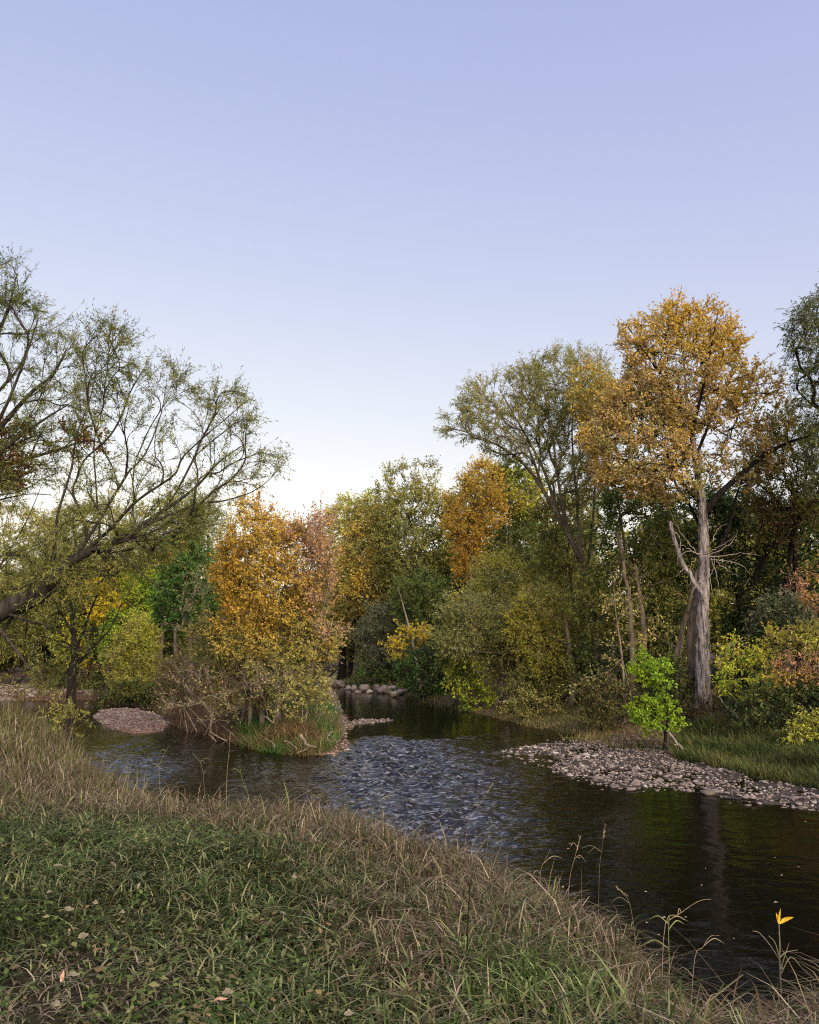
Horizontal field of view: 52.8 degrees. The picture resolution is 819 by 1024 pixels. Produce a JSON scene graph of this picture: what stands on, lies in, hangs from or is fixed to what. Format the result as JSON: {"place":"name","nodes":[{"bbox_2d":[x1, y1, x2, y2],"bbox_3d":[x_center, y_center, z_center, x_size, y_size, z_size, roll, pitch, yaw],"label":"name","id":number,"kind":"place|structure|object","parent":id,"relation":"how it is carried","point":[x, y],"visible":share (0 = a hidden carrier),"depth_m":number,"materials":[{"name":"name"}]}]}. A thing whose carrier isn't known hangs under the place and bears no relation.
{"place":"outdoors","nodes":[
{"label":"outdoors","id":0,"kind":"place"},
{"bbox_2d":[0,677,818,1022],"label":"river water","id":1,"kind":"structure","parent":0,"point":[422,763],"depth_m":13.32,"materials":[{"name":"liquid"}]},
{"bbox_2d":[0,646,818,1023],"bbox_3d":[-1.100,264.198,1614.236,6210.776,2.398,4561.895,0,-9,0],"label":"ground","id":2,"kind":"structure","parent":0,"point":[82,952],"depth_m":5.80,"materials":[{"name":"soil"}]},
{"bbox_2d":[0,498,78,667],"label":"willow tree","id":3,"kind":"object","parent":2,"relation":"on","point":[33,632],"visible":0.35,"depth_m":45.38,"materials":[{"name":"green plant"}]},
{"bbox_2d":[12,582,78,679],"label":"tree","id":4,"kind":"object","parent":2,"relation":"on","point":[44,649],"visible":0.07,"depth_m":48.45,"materials":[{"name":"green plant"}]},
{"bbox_2d":[0,242,96,516],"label":"willow tree","id":5,"kind":"object","parent":2,"relation":"on","point":[42,388],"visible":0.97,"depth_m":22.12,"materials":[{"name":"green plant"}]},
{"bbox_2d":[0,412,114,499],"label":"oak tree","id":6,"kind":"object","parent":2,"relation":"on","point":[84,440],"visible":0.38,"depth_m":23.87,"materials":[{"name":"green plant"}]},
{"bbox_2d":[22,653,110,690],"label":"bramble shrub","id":7,"kind":"object","parent":2,"relation":"on","point":[91,679],"visible":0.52,"depth_m":43.34,"materials":[{"name":"green plant"}]},
{"bbox_2d":[39,688,104,756],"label":"shrub","id":8,"kind":"object","parent":2,"relation":"on","point":[62,715],"visible":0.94,"depth_m":16.05,"materials":[{"name":"green plant"}]},
{"bbox_2d":[49,612,96,669],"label":"maple tree","id":9,"kind":"object","parent":2,"relation":"on","point":[69,641],"visible":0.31,"depth_m":43.36,"materials":[{"name":"yellow plant"}]},
{"bbox_2d":[33,581,126,749],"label":"sapling tree","id":10,"kind":"object","parent":2,"relation":"on","point":[75,662],"visible":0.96,"depth_m":18.87,"materials":[{"name":"green plant"}]},
{"bbox_2d":[34,492,136,682],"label":"willow tree","id":11,"kind":"object","parent":2,"relation":"on","point":[108,513],"visible":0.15,"depth_m":46.66,"materials":[{"name":"green plant"}]},
{"bbox_2d":[0,694,187,803],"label":"tall weeds","id":12,"kind":"object","parent":2,"relation":"on","point":[22,734],"visible":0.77,"depth_m":13.91,"materials":[{"name":"beige plant"}]},
{"bbox_2d":[83,562,128,693],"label":"maple tree","id":13,"kind":"object","parent":2,"relation":"on","point":[99,616],"visible":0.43,"depth_m":41.91,"materials":[{"name":"green plant"}]},
{"bbox_2d":[64,563,180,676],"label":"distant tree","id":14,"kind":"object","parent":2,"relation":"on","point":[95,635],"visible":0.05,"depth_m":48.15,"materials":[{"name":"green plant"}]},
{"bbox_2d":[93,560,165,669],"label":"maple tree","id":15,"kind":"object","parent":2,"relation":"on","point":[139,596],"visible":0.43,"depth_m":41.31,"materials":[{"name":"green plant"}]},
{"bbox_2d":[94,607,168,704],"bbox_3d":[-13.103,6.886,38.975,3.715,4.764,3.120,0,-9,0],"label":"willow shrub","id":16,"kind":"object","parent":2,"relation":"on","point":[130,634],"visible":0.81,"depth_m":38.58,"materials":[{"name":"green plant"}]},
{"bbox_2d":[94,708,169,731],"bbox_3d":[-10.308,7.597,30.497,2.349,0.254,10.101,4,-10,-24],"label":"gravel bar","id":17,"kind":"object","parent":2,"relation":"on","point":[134,729],"visible":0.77,"depth_m":29.09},
{"bbox_2d":[80,675,194,708],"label":"bramble shrub","id":18,"kind":"object","parent":2,"relation":"on","point":[145,690],"visible":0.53,"depth_m":36.60,"materials":[{"name":"green plant"}]},
{"bbox_2d":[0,298,294,699],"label":"willow tree","id":19,"kind":"object","parent":2,"relation":"on","point":[15,605],"visible":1,"depth_m":19.61,"materials":[{"name":"green plant"}]},
{"bbox_2d":[105,488,210,682],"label":"willow tree","id":20,"kind":"object","parent":2,"relation":"on","point":[141,513],"visible":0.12,"depth_m":43.93,"materials":[{"name":"green plant"}]},
{"bbox_2d":[145,645,218,717],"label":"undergrowth shrub","id":21,"kind":"object","parent":2,"relation":"on","point":[163,686],"visible":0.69,"depth_m":29.17,"materials":[{"name":"brown plant"}]},
{"bbox_2d":[94,680,271,746],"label":"dead undergrowth","id":22,"kind":"object","parent":2,"relation":"on","point":[190,712],"visible":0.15,"depth_m":28.16,"materials":[{"name":"brown plant"}]},
{"bbox_2d":[157,561,214,731],"bbox_3d":[-7.292,4.375,26.710,2.533,5.767,1.793,-7,-11,36],"label":"bare shrub","id":23,"kind":"object","parent":2,"relation":"on","point":[181,608],"visible":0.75,"depth_m":26.63,"materials":[{"name":"brown plant"}]},
{"bbox_2d":[145,529,233,702],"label":"alder tree","id":24,"kind":"object","parent":2,"relation":"on","point":[162,603],"visible":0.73,"depth_m":32.44,"materials":[{"name":"green plant"}]},
{"bbox_2d":[142,578,247,680],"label":"distant tree","id":25,"kind":"object","parent":2,"relation":"on","point":[170,645],"visible":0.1,"depth_m":47.62,"materials":[{"name":"green plant"}]},
{"bbox_2d":[0,676,391,754],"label":"pebbles","id":26,"kind":"object","parent":2,"relation":"on","point":[34,692],"visible":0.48,"depth_m":30.83,"materials":[{"name":"stone"}]},
{"bbox_2d":[151,652,247,740],"bbox_3d":[-6.031,5.559,24.113,3.052,2.926,2.443,0,-9,0],"label":"bare shrub","id":27,"kind":"object","parent":2,"relation":"on","point":[211,719],"visible":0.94,"depth_m":23.91,"materials":[{"name":"brown plant"}]},
{"bbox_2d":[176,605,242,735],"bbox_3d":[-6.206,4.972,25.519,2.066,4.248,1.810,-7,-12,39],"label":"elder shrub","id":28,"kind":"object","parent":2,"relation":"on","point":[200,647],"visible":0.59,"depth_m":25.46,"materials":[{"name":"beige plant"}]},
{"bbox_2d":[180,487,239,687],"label":"willow tree","id":29,"kind":"object","parent":2,"relation":"on","point":[213,526],"visible":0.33,"depth_m":40.18,"materials":[{"name":"green plant"}]},
{"bbox_2d":[197,654,272,737],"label":"undergrowth shrub","id":30,"kind":"object","parent":2,"relation":"on","point":[229,674],"visible":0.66,"depth_m":24.61,"materials":[{"name":"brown plant"}]},
{"bbox_2d":[229,649,308,734],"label":"bare shrub","id":31,"kind":"object","parent":2,"relation":"on","point":[263,682],"visible":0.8,"depth_m":23.11,"materials":[{"name":"brown plant"}]},
{"bbox_2d":[197,480,347,731],"bbox_3d":[-4.000,2.731,24.160,4.532,7.483,3.384,0,-9,0],"label":"maple tree","id":32,"kind":"object","parent":2,"relation":"on","point":[254,543],"visible":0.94,"depth_m":23.67,"materials":[{"name":"brown plant"}]},
{"bbox_2d":[220,687,356,756],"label":"bank grass","id":33,"kind":"structure","parent":2,"relation":"on","point":[325,724],"depth_m":22.75,"materials":[{"name":"plant"}]},
{"bbox_2d":[253,653,336,726],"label":"undergrowth shrub","id":34,"kind":"object","parent":2,"relation":"on","point":[315,670],"visible":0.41,"depth_m":23.76,"materials":[{"name":"green plant"}]},
{"bbox_2d":[0,807,599,1023],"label":"broadleaf weeds","id":35,"kind":"object","parent":2,"relation":"on","point":[150,990],"visible":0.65,"depth_m":4.59,"materials":[{"name":"green plant"}]},
{"bbox_2d":[267,663,337,734],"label":"undergrowth shrub","id":36,"kind":"object","parent":2,"relation":"on","point":[312,691],"visible":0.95,"depth_m":22.36,"materials":[{"name":"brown plant"}]},
{"bbox_2d":[276,492,353,723],"bbox_3d":[-2.786,2.877,23.738,2.298,6.832,2.679,0,-9,0],"label":"maple tree","id":37,"kind":"object","parent":2,"relation":"on","point":[318,547],"visible":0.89,"depth_m":23.59,"materials":[{"name":"brown plant"}]},
{"bbox_2d":[0,806,647,1023],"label":"thatch","id":38,"kind":"object","parent":2,"relation":"on","point":[135,984],"visible":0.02,"depth_m":4.75,"materials":[{"name":"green plant"}]},
{"bbox_2d":[316,487,375,674],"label":"cottonwood tree","id":39,"kind":"object","parent":2,"relation":"on","point":[340,508],"visible":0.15,"depth_m":72.04,"materials":[{"name":"yellow plant"}]},
{"bbox_2d":[322,570,386,675],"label":"cottonwood tree","id":40,"kind":"object","parent":2,"relation":"on","point":[335,619],"visible":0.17,"depth_m":66.70,"materials":[{"name":"green plant"}]},
{"bbox_2d":[329,480,403,678],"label":"cottonwood tree","id":41,"kind":"object","parent":2,"relation":"on","point":[353,555],"visible":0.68,"depth_m":59.59,"materials":[{"name":"yellow plant"}]},
{"bbox_2d":[319,534,417,671],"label":"distant tree","id":42,"kind":"object","parent":2,"relation":"on","point":[348,615],"visible":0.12,"depth_m":65.73,"materials":[{"name":"green plant"}]},
{"bbox_2d":[347,596,407,681],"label":"dogwood shrub","id":43,"kind":"object","parent":2,"relation":"on","point":[367,639],"visible":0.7,"depth_m":53.78,"materials":[{"name":"green plant"}]},
{"bbox_2d":[354,655,403,685],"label":"dogwood shrub","id":44,"kind":"object","parent":2,"relation":"on","point":[378,670],"visible":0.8,"depth_m":53.23,"materials":[{"name":"green plant"}]},
{"bbox_2d":[377,588,440,690],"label":"birch tree","id":45,"kind":"object","parent":2,"relation":"on","point":[403,644],"visible":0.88,"depth_m":45.23,"materials":[{"name":"yellow plant"}]},
{"bbox_2d":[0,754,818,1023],"bbox_3d":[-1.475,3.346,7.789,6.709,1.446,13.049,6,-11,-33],"label":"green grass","id":46,"kind":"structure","parent":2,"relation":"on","point":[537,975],"depth_m":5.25,"materials":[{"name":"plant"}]},
{"bbox_2d":[0,750,818,1023],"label":"straw grass","id":47,"kind":"structure","parent":2,"relation":"on","point":[465,866],"depth_m":5.83,"materials":[{"name":"plant"}]},
{"bbox_2d":[365,454,457,666],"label":"cottonwood tree","id":48,"kind":"object","parent":2,"relation":"on","point":[387,554],"visible":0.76,"depth_m":57.82,"materials":[{"name":"green plant"}]},
{"bbox_2d":[339,670,493,713],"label":"undergrowth","id":49,"kind":"object","parent":2,"relation":"on","point":[434,696],"visible":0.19,"depth_m":42.20,"materials":[{"name":"green plant"}]},
{"bbox_2d":[384,563,461,679],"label":"dogwood tree","id":50,"kind":"object","parent":2,"relation":"on","point":[409,587],"visible":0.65,"depth_m":52.27,"materials":[{"name":"green plant"}]},
{"bbox_2d":[392,640,462,699],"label":"hazel shrub","id":51,"kind":"object","parent":2,"relation":"on","point":[416,670],"visible":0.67,"depth_m":41.88,"materials":[{"name":"green plant"}]},
{"bbox_2d":[430,635,500,710],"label":"hazel shrub","id":52,"kind":"object","parent":2,"relation":"on","point":[460,669],"visible":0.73,"depth_m":34.54,"materials":[{"name":"green plant"}]},
{"bbox_2d":[436,449,513,688],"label":"maple tree","id":53,"kind":"object","parent":2,"relation":"on","point":[486,500],"visible":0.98,"depth_m":42.05,"materials":[{"name":"brown plant"}]},
{"bbox_2d":[415,541,582,706],"bbox_3d":[4.034,4.667,34.921,7.638,7.188,4.843,0,-9,0],"label":"willow shrub","id":54,"kind":"object","parent":2,"relation":"on","point":[471,619],"visible":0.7,"depth_m":34.12,"materials":[{"name":"green plant"}]},
{"bbox_2d":[486,448,548,688],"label":"maple tree","id":55,"kind":"object","parent":2,"relation":"on","point":[516,473],"visible":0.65,"depth_m":43.30,"materials":[{"name":"green plant"}]},
{"bbox_2d":[472,493,573,684],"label":"willow tree","id":56,"kind":"object","parent":2,"relation":"on","point":[517,533],"visible":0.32,"depth_m":43.57,"materials":[{"name":"green plant"}]},
{"bbox_2d":[433,338,626,615],"bbox_3d":[5.089,-0.099,33.739,8.383,15.360,5.584,0,-9,0],"label":"willow tree","id":57,"kind":"object","parent":2,"relation":"on","point":[536,410],"visible":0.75,"depth_m":33.63,"materials":[{"name":"green plant"}]},
{"bbox_2d":[432,470,629,587],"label":"woodland tree","id":58,"kind":"object","parent":2,"relation":"on","point":[444,554],"visible":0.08,"depth_m":56.00,"materials":[{"name":"green plant"}]},
{"bbox_2d":[496,683,566,722],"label":"bramble shrub","id":59,"kind":"object","parent":2,"relation":"on","point":[524,702],"visible":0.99,"depth_m":29.15,"materials":[{"name":"green plant"}]},
{"bbox_2d":[499,657,590,709],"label":"hazel shrub","id":60,"kind":"object","parent":2,"relation":"on","point":[552,687],"visible":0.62,"depth_m":32.12,"materials":[{"name":"green plant"}]},
{"bbox_2d":[498,570,592,699],"bbox_3d":[5.525,5.024,33.108,4.039,5.581,3.774,0,-9,0],"label":"willow shrub","id":61,"kind":"object","parent":2,"relation":"on","point":[553,599],"visible":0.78,"depth_m":32.75,"materials":[{"name":"green plant"}]},
{"bbox_2d":[491,697,615,746],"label":"mossy grass","id":62,"kind":"structure","parent":2,"relation":"on","point":[587,738],"depth_m":27.86,"materials":[{"name":"plant"}]},
{"bbox_2d":[522,490,598,692],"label":"woodland tree","id":63,"kind":"object","parent":2,"relation":"on","point":[556,541],"visible":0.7,"depth_m":35.88,"materials":[{"name":"green plant"}]},
{"bbox_2d":[540,586,589,703],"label":"woodland tree","id":64,"kind":"object","parent":2,"relation":"on","point":[571,698],"visible":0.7,"depth_m":31.55,"materials":[{"name":"green plant"}]},
{"bbox_2d":[530,540,617,657],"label":"distant tree","id":65,"kind":"object","parent":2,"relation":"on","point":[609,626],"visible":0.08,"depth_m":50.94,"materials":[{"name":"green plant"}]},
{"bbox_2d":[554,513,607,697],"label":"woodland tree","id":66,"kind":"object","parent":2,"relation":"on","point":[582,556],"visible":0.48,"depth_m":32.63,"materials":[{"name":"green plant"}]},
{"bbox_2d":[559,352,635,647],"bbox_3d":[7.418,0.357,31.299,3.107,13.790,2.810,0,-9,0],"label":"poplar tree","id":67,"kind":"object","parent":2,"relation":"on","point":[578,404],"visible":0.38,"depth_m":31.81,"materials":[{"name":"beige plant"}]},
{"bbox_2d":[559,553,649,704],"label":"woodland tree","id":68,"kind":"object","parent":2,"relation":"on","point":[599,630],"visible":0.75,"depth_m":30.59,"materials":[{"name":"green plant"}]},
{"bbox_2d":[561,633,650,710],"bbox_3d":[7.029,5.689,28.847,3.559,2.916,2.344,0,-9,0],"label":"dogwood shrub","id":69,"kind":"object","parent":2,"relation":"on","point":[582,663],"visible":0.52,"depth_m":28.76,"materials":[{"name":"green plant"}]},
{"bbox_2d":[574,665,643,731],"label":"bramble shrub","id":70,"kind":"object","parent":2,"relation":"on","point":[601,701],"visible":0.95,"depth_m":25.09,"materials":[{"name":"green plant"}]},
{"bbox_2d":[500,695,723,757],"bbox_3d":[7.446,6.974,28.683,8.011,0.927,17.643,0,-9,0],"label":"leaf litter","id":71,"kind":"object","parent":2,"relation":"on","point":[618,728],"visible":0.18,"depth_m":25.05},
{"bbox_2d":[558,565,677,722],"bbox_3d":[6.626,4.116,26.181,3.786,5.150,2.236,0,-9,0],"label":"tree","id":72,"kind":"object","parent":2,"relation":"on","point":[645,640],"visible":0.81,"depth_m":26.01,"materials":[{"name":"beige plant"}]},
{"bbox_2d":[606,525,653,711],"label":"woodland tree","id":73,"kind":"object","parent":2,"relation":"on","point":[619,538],"visible":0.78,"depth_m":28.29,"materials":[{"name":"green plant"}]},
{"bbox_2d":[578,479,694,705],"bbox_3d":[8.634,2.834,30.891,4.502,8.800,3.769,0,-9,0],"label":"woodland tree","id":74,"kind":"object","parent":2,"relation":"on","point":[609,501],"visible":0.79,"depth_m":30.82,"materials":[{"name":"green plant"}]},
{"bbox_2d":[461,672,817,754],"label":"wood undergrowth","id":75,"kind":"object","parent":2,"relation":"on","point":[608,739],"visible":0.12,"depth_m":25.84,"materials":[{"name":"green plant"}]},
{"bbox_2d":[600,547,685,708],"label":"woodland tree","id":76,"kind":"object","parent":2,"relation":"on","point":[642,620],"visible":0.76,"depth_m":29.33,"materials":[{"name":"green plant"}]},
{"bbox_2d":[619,571,690,656],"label":"woodland tree","id":77,"kind":"object","parent":2,"relation":"on","point":[677,614],"visible":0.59,"depth_m":30.91,"materials":[{"name":"green plant"}]},
{"bbox_2d":[620,644,691,749],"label":"maple sapling","id":78,"kind":"object","parent":2,"relation":"on","point":[664,710],"visible":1,"depth_m":21.35,"materials":[{"name":"green plant"}]},
{"bbox_2d":[501,733,818,811],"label":"gravel","id":79,"kind":"structure","parent":2,"relation":"on","point":[681,767],"depth_m":18.13,"materials":[{"name":"gravel"}]},
{"bbox_2d":[629,646,696,717],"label":"bramble shrub","id":80,"kind":"object","parent":2,"relation":"on","point":[685,689],"visible":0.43,"depth_m":25.69,"materials":[{"name":"green plant"}]},
{"bbox_2d":[602,510,734,666],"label":"distant tree","id":81,"kind":"object","parent":2,"relation":"on","point":[653,652],"visible":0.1,"depth_m":43.90,"materials":[{"name":"green plant"}]},
{"bbox_2d":[571,285,808,720],"bbox_3d":[9.377,-0.514,26.414,9.162,14.139,4.132,3,-10,-16],"label":"cottonwood tree","id":82,"kind":"object","parent":2,"relation":"on","point":[671,415],"visible":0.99,"depth_m":26.01,"materials":[{"name":"orange plant"}]},
{"bbox_2d":[642,475,750,695],"bbox_3d":[11.497,2.819,32.845,4.386,8.858,4.013,0,-9,0],"label":"woodland tree","id":83,"kind":"object","parent":2,"relation":"on","point":[691,527],"visible":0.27,"depth_m":32.74,"materials":[{"name":"green plant"}]},
{"bbox_2d":[656,542,748,694],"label":"woodland tree","id":84,"kind":"object","parent":2,"relation":"on","point":[680,630],"visible":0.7,"depth_m":26.87,"materials":[{"name":"green plant"}]},
{"bbox_2d":[676,692,744,724],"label":"bramble shrub","id":85,"kind":"object","parent":2,"relation":"on","point":[703,706],"visible":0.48,"depth_m":24.58,"materials":[{"name":"green plant"}]},
{"bbox_2d":[707,502,767,696],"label":"woodland tree","id":86,"kind":"object","parent":2,"relation":"on","point":[730,547],"visible":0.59,"depth_m":30.08,"materials":[{"name":"green plant"}]},
{"bbox_2d":[663,489,818,671],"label":"distant tree","id":87,"kind":"object","parent":2,"relation":"on","point":[716,616],"visible":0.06,"depth_m":44.14,"materials":[{"name":"green plant"}]},
{"bbox_2d":[710,528,778,704],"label":"woodland tree","id":88,"kind":"object","parent":2,"relation":"on","point":[753,583],"visible":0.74,"depth_m":28.95,"materials":[{"name":"green plant"}]},
{"bbox_2d":[706,481,788,689],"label":"woodland tree","id":89,"kind":"object","parent":2,"relation":"on","point":[725,507],"visible":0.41,"depth_m":31.90,"materials":[{"name":"green plant"}]},
{"bbox_2d":[705,621,796,715],"bbox_3d":[9.530,4.567,23.108,2.681,3.040,1.755,3,-10,-15],"label":"hazel shrub","id":90,"kind":"object","parent":2,"relation":"on","point":[724,683],"visible":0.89,"depth_m":22.95,"materials":[{"name":"yellow plant"}]},
{"bbox_2d":[710,645,796,711],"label":"dogwood shrub","id":91,"kind":"object","parent":2,"relation":"on","point":[744,675],"visible":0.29,"depth_m":26.24,"materials":[{"name":"green plant"}]},
{"bbox_2d":[709,553,818,698],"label":"woodland tree","id":92,"kind":"object","parent":2,"relation":"on","point":[734,621],"visible":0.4,"depth_m":29.48,"materials":[{"name":"green plant"}]},
{"bbox_2d":[718,666,818,732],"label":"dogwood shrub","id":93,"kind":"object","parent":2,"relation":"on","point":[776,696],"visible":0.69,"depth_m":21.68,"materials":[{"name":"green plant"}]},
{"bbox_2d":[728,402,818,703],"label":"tree","id":94,"kind":"object","parent":2,"relation":"on","point":[789,483],"visible":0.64,"depth_m":28.06,"materials":[{"name":"green plant"}]},
{"bbox_2d":[741,585,818,721],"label":"dogwood shrub","id":95,"kind":"object","parent":2,"relation":"on","point":[775,603],"visible":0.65,"depth_m":24.09,"materials":[{"name":"green plant"}]},
{"bbox_2d":[746,498,816,679],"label":"woodland tree","id":96,"kind":"object","parent":2,"relation":"on","point":[788,564],"visible":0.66,"depth_m":28.04,"materials":[{"name":"green plant"}]},
{"bbox_2d":[754,909,814,1011],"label":"sapling plant","id":97,"kind":"object","parent":2,"relation":"on","point":[785,919],"visible":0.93,"depth_m":5.58,"materials":[{"name":"green plant"}]},
{"bbox_2d":[763,558,818,720],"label":"sumac shrub","id":98,"kind":"object","parent":2,"relation":"on","point":[786,677],"visible":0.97,"depth_m":21.66,"materials":[{"name":"orange plant"}]},
{"bbox_2d":[763,615,818,668],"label":"sumac shrub","id":99,"kind":"object","parent":2,"relation":"on","point":[800,641],"visible":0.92,"depth_m":22.42,"materials":[{"name":"yellow plant"}]},
{"bbox_2d":[765,487,818,684],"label":"woodland tree","id":100,"kind":"object","parent":2,"relation":"on","point":[808,549],"visible":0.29,"depth_m":30.64,"materials":[{"name":"green plant"}]},
{"bbox_2d":[768,271,818,530],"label":"willow tree","id":101,"kind":"object","parent":2,"relation":"on","point":[804,318],"visible":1,"depth_m":24.72,"materials":[{"name":"green plant"}]},
{"bbox_2d":[775,705,818,747],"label":"willow shrub","id":102,"kind":"object","parent":2,"relation":"on","point":[801,727],"visible":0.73,"depth_m":19.57,"materials":[{"name":"yellow plant"}]},
{"bbox_2d":[0,0,818,642],"label":"sky","id":103,"kind":"structure","parent":0,"point":[358,207],"materials":[{"name":"blue"}]},
{"bbox_2d":[657,712,818,789],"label":"riverside grass","id":104,"kind":"structure","parent":0,"point":[761,764],"depth_m":19.32,"materials":[{"name":"plant"}]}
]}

